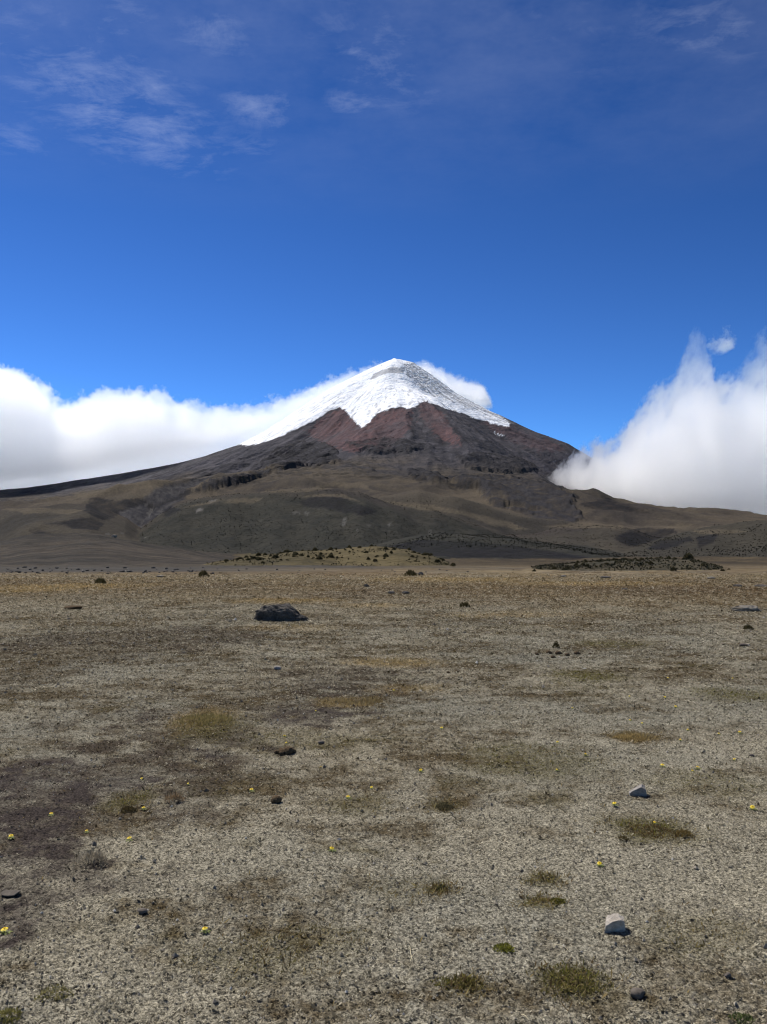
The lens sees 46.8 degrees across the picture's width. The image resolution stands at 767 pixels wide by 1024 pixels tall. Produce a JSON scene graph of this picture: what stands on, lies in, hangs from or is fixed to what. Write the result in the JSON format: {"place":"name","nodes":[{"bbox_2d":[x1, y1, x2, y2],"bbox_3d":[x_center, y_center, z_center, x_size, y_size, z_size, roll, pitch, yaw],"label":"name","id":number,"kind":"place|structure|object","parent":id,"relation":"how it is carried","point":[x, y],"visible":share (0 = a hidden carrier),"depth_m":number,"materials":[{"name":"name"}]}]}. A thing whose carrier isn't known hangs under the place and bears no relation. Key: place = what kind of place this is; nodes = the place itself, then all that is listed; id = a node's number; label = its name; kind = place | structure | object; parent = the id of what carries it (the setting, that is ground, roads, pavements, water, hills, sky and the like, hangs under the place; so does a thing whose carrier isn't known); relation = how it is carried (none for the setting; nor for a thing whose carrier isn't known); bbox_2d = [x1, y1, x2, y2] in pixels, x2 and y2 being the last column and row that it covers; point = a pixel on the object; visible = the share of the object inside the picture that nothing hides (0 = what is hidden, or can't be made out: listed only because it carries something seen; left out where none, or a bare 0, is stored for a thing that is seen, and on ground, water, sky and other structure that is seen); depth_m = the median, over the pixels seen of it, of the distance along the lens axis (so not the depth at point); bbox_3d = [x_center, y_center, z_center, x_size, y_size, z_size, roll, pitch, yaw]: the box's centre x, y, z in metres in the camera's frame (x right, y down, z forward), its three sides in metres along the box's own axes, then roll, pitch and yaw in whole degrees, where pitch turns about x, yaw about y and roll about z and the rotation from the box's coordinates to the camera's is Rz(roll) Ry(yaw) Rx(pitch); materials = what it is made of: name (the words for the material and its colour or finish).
{"place":"outdoors","nodes":[
{"label":"outdoors","id":0,"kind":"place"},
{"bbox_2d":[0,358,686,507],"bbox_3d":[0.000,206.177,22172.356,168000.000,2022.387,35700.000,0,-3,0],"label":"mountain","id":1,"kind":"structure","parent":0,"point":[394,418],"depth_m":7337.59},
{"bbox_2d":[0,574,766,1023],"bbox_3d":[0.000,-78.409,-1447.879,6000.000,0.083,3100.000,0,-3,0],"label":"ground","id":2,"kind":"structure","parent":0,"point":[28,914],"depth_m":4.97,"materials":[{"name":"beige gravel"}]},
{"bbox_2d":[0,927,12,934],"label":"yellow flower","id":3,"kind":"object","parent":2,"relation":"on","point":[5,932],"visible":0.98,"depth_m":3.67,"materials":[{"name":"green plant"}]},
{"bbox_2d":[1,890,20,896],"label":"stone","id":4,"kind":"object","parent":2,"relation":"on","point":[8,893],"visible":1,"depth_m":4.07,"materials":[{"name":"grey stone"}]},
{"bbox_2d":[0,1007,21,1023],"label":"tuft","id":5,"kind":"object","parent":2,"relation":"on","point":[5,1011],"visible":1,"depth_m":2.98,"materials":[{"name":"green plant"}]},
{"bbox_2d":[34,983,73,1002],"bbox_3d":[-1.171,1.704,3.139,0.137,0.026,0.128,-2,-4,30],"label":"tuft","id":6,"kind":"object","parent":2,"relation":"on","point":[50,991],"visible":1,"depth_m":3.14,"materials":[{"name":"beige plant"}]},
{"bbox_2d":[64,605,82,609],"bbox_3d":[-9.898,3.057,28.262,0.578,0.155,0.404,0,-3,0],"label":"rock","id":7,"kind":"object","parent":2,"relation":"on","point":[73,607],"visible":0.91,"depth_m":28.15,"materials":[{"name":"stone"}]},
{"bbox_2d":[71,846,108,867],"bbox_3d":[-1.494,1.752,4.525,0.210,0.083,0.206,0,-3,0],"label":"tuft","id":8,"kind":"object","parent":2,"relation":"on","point":[90,854],"visible":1,"depth_m":4.50,"materials":[{"name":"beige plant"}]},
{"bbox_2d":[94,577,105,583],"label":"bush","id":9,"kind":"object","parent":2,"relation":"on","point":[102,581],"visible":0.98,"depth_m":57.80,"materials":[{"name":"plant"}]},
{"bbox_2d":[121,805,137,812],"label":"tuft","id":10,"kind":"object","parent":2,"relation":"on","point":[126,808],"visible":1,"depth_m":5.43,"materials":[{"name":"green plant"}]},
{"bbox_2d":[137,908,147,913],"bbox_3d":[-1.054,1.745,3.870,0.046,0.027,0.037,0,-3,0],"label":"stone","id":11,"kind":"object","parent":2,"relation":"on","point":[142,910],"visible":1,"depth_m":3.86,"materials":[{"name":"grey stone"}]},
{"bbox_2d":[163,790,185,803],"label":"tuft","id":12,"kind":"object","parent":2,"relation":"on","point":[175,795],"visible":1,"depth_m":5.63,"materials":[{"name":"beige plant"}]},
{"bbox_2d":[199,569,210,576],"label":"bush","id":13,"kind":"object","parent":2,"relation":"on","point":[203,573],"visible":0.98,"depth_m":85.57,"materials":[{"name":"green plant"}]},
{"bbox_2d":[201,927,210,932],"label":"yellow flower","id":14,"kind":"object","parent":2,"relation":"on","point":[204,930],"visible":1,"depth_m":3.69,"materials":[{"name":"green plant"}]},
{"bbox_2d":[173,712,239,727],"bbox_3d":[-1.661,1.942,8.400,0.667,0.102,0.660,0,-3,0],"label":"cushion plant","id":15,"kind":"object","parent":2,"relation":"on","point":[208,719],"visible":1,"depth_m":8.35,"materials":[{"name":"plant"}]},
{"bbox_2d":[270,795,281,802],"bbox_3d":[-0.683,1.827,5.632,0.072,0.052,0.061,0,-3,0],"label":"dung clod","id":16,"kind":"object","parent":2,"relation":"on","point":[276,799],"visible":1,"depth_m":5.61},
{"bbox_2d":[254,603,308,621],"bbox_3d":[-2.651,2.678,22.945,1.440,0.618,0.792,0,-3,0],"label":"boulder","id":17,"kind":"object","parent":2,"relation":"on","point":[283,612],"visible":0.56,"depth_m":22.65,"materials":[{"name":"grey stone"}]},
{"bbox_2d":[274,746,295,754],"bbox_3d":[-0.800,1.910,7.098,0.172,0.069,0.134,-2,-4,33],"label":"dung heap","id":18,"kind":"object","parent":2,"relation":"on","point":[287,750],"visible":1,"depth_m":7.06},
{"bbox_2d":[0,569,766,1023],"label":"matted plants","id":19,"kind":"object","parent":2,"relation":"on","point":[484,591],"visible":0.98,"depth_m":10.59,"materials":[{"name":"plant"}]},
{"bbox_2d":[0,568,766,1023],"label":"dry grass","id":20,"kind":"structure","parent":2,"relation":"on","point":[432,890],"depth_m":5.04,"materials":[{"name":"plant"}]},
{"bbox_2d":[404,570,416,575],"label":"bush","id":21,"kind":"object","parent":2,"relation":"on","point":[409,572],"visible":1,"depth_m":85.53,"materials":[{"name":"green plant"}]},
{"bbox_2d":[428,975,455,989],"bbox_3d":[0.223,1.738,3.290,0.114,0.022,0.106,-2,-4,31],"label":"tuft","id":22,"kind":"object","parent":2,"relation":"on","point":[442,978],"visible":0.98,"depth_m":3.28,"materials":[{"name":"plant"}]},
{"bbox_2d":[435,802,452,810],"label":"tuft","id":23,"kind":"object","parent":2,"relation":"on","point":[445,804],"visible":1,"depth_m":5.51,"materials":[{"name":"plant"}]},
{"bbox_2d":[452,974,475,987],"bbox_3d":[0.305,1.735,3.287,0.113,0.019,0.111,0,-3,0],"label":"tuft","id":24,"kind":"object","parent":2,"relation":"on","point":[466,981],"visible":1,"depth_m":3.27,"materials":[{"name":"green plant"}]},
{"bbox_2d":[459,602,469,606],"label":"bush","id":25,"kind":"object","parent":2,"relation":"on","point":[464,604],"visible":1,"depth_m":29.43,"materials":[{"name":"plant"}]},
{"bbox_2d":[491,942,514,953],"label":"tuft","id":26,"kind":"object","parent":2,"relation":"on","point":[507,945],"visible":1,"depth_m":3.53,"materials":[{"name":"green plant"}]},
{"bbox_2d":[549,897,565,904],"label":"tuft","id":27,"kind":"object","parent":2,"relation":"on","point":[558,900],"visible":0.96,"depth_m":4.01,"materials":[{"name":"green plant"}]},
{"bbox_2d":[539,960,620,1000],"bbox_3d":[0.694,1.730,3.293,0.303,0.022,0.283,1,-3,-19],"label":"cushion plant","id":28,"kind":"object","parent":2,"relation":"on","point":[583,984],"visible":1,"depth_m":3.25,"materials":[{"name":"green plant"}]},
{"bbox_2d":[604,913,625,933],"bbox_3d":[0.966,1.722,3.703,0.091,0.077,0.085,-1,-3,11],"label":"stone","id":29,"kind":"object","parent":2,"relation":"on","point":[614,922],"visible":1,"depth_m":3.68,"materials":[{"name":"grey stone"}]},
{"bbox_2d":[616,835,629,840],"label":"tuft","id":30,"kind":"object","parent":2,"relation":"on","point":[623,837],"visible":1,"depth_m":4.87,"materials":[{"name":"green plant"}]},
{"bbox_2d":[612,731,645,741],"bbox_3d":[2.151,1.938,7.653,0.339,0.058,0.343,0,-3,0],"label":"cushion plant","id":31,"kind":"object","parent":2,"relation":"on","point":[625,736],"visible":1,"depth_m":7.65,"materials":[{"name":"plant"}]},
{"bbox_2d":[629,784,646,796],"bbox_3d":[1.663,1.826,5.789,0.124,0.084,0.088,0,-3,0],"label":"stone","id":32,"kind":"object","parent":2,"relation":"on","point":[639,790],"visible":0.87,"depth_m":5.76,"materials":[{"name":"grey stone"}]},
{"bbox_2d":[630,987,645,999],"bbox_3d":[0.906,1.717,3.159,0.053,0.037,0.041,3,-4,-44],"label":"stone","id":33,"kind":"object","parent":2,"relation":"on","point":[637,993],"visible":1,"depth_m":3.15,"materials":[{"name":"grey stone"}]},
{"bbox_2d":[624,823,676,838],"bbox_3d":[1.504,1.803,5.043,0.317,0.037,0.322,0,-3,0],"label":"cushion plant","id":34,"kind":"object","parent":2,"relation":"on","point":[657,837],"visible":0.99,"depth_m":5.01,"materials":[{"name":"green plant"}]},
{"bbox_2d":[674,829,694,836],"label":"tuft","id":35,"kind":"object","parent":2,"relation":"on","point":[685,832],"visible":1,"depth_m":4.96,"materials":[{"name":"green plant"}]},
{"bbox_2d":[724,972,730,977],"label":"stone","id":36,"kind":"object","parent":2,"relation":"on","point":[727,974],"visible":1,"depth_m":3.29,"materials":[{"name":"grey stone"}]},
{"bbox_2d":[728,1011,755,1023],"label":"tuft","id":37,"kind":"object","parent":2,"relation":"on","point":[746,1017],"visible":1,"depth_m":3.01,"materials":[{"name":"green plant"}]},
{"bbox_2d":[731,605,762,611],"bbox_3d":[11.124,2.961,27.142,0.928,0.235,0.650,0,-3,0],"label":"rock","id":38,"kind":"object","parent":2,"relation":"on","point":[744,608],"visible":0.82,"depth_m":26.94,"materials":[{"name":"grey stone"}]},
{"bbox_2d":[742,624,753,629],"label":"bush","id":39,"kind":"object","parent":2,"relation":"on","point":[747,627],"visible":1,"depth_m":19.59,"materials":[{"name":"brown plant"}]},
{"bbox_2d":[0,474,766,574],"bbox_3d":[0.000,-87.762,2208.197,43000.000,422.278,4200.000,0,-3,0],"label":"hills","id":40,"kind":"structure","parent":0,"point":[73,533],"depth_m":1830.17,"materials":[{"name":"brown soil"}]},
{"bbox_2d":[141,488,766,570],"bbox_3d":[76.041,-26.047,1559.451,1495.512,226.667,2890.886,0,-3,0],"label":"scrub vegetation","id":41,"kind":"object","parent":40,"relation":"on","point":[561,565],"visible":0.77,"depth_m":1042.94,"materials":[{"name":"green plant"}]},
{"bbox_2d":[683,552,693,559],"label":"shrub","id":42,"kind":"object","parent":40,"relation":"on","point":[688,555],"visible":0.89,"depth_m":151.46,"materials":[{"name":"green plant"}]},
{"bbox_2d":[0,0,766,514],"label":"sky","id":43,"kind":"structure","parent":0,"point":[217,217],"materials":[{"name":"blue"}]}
]}

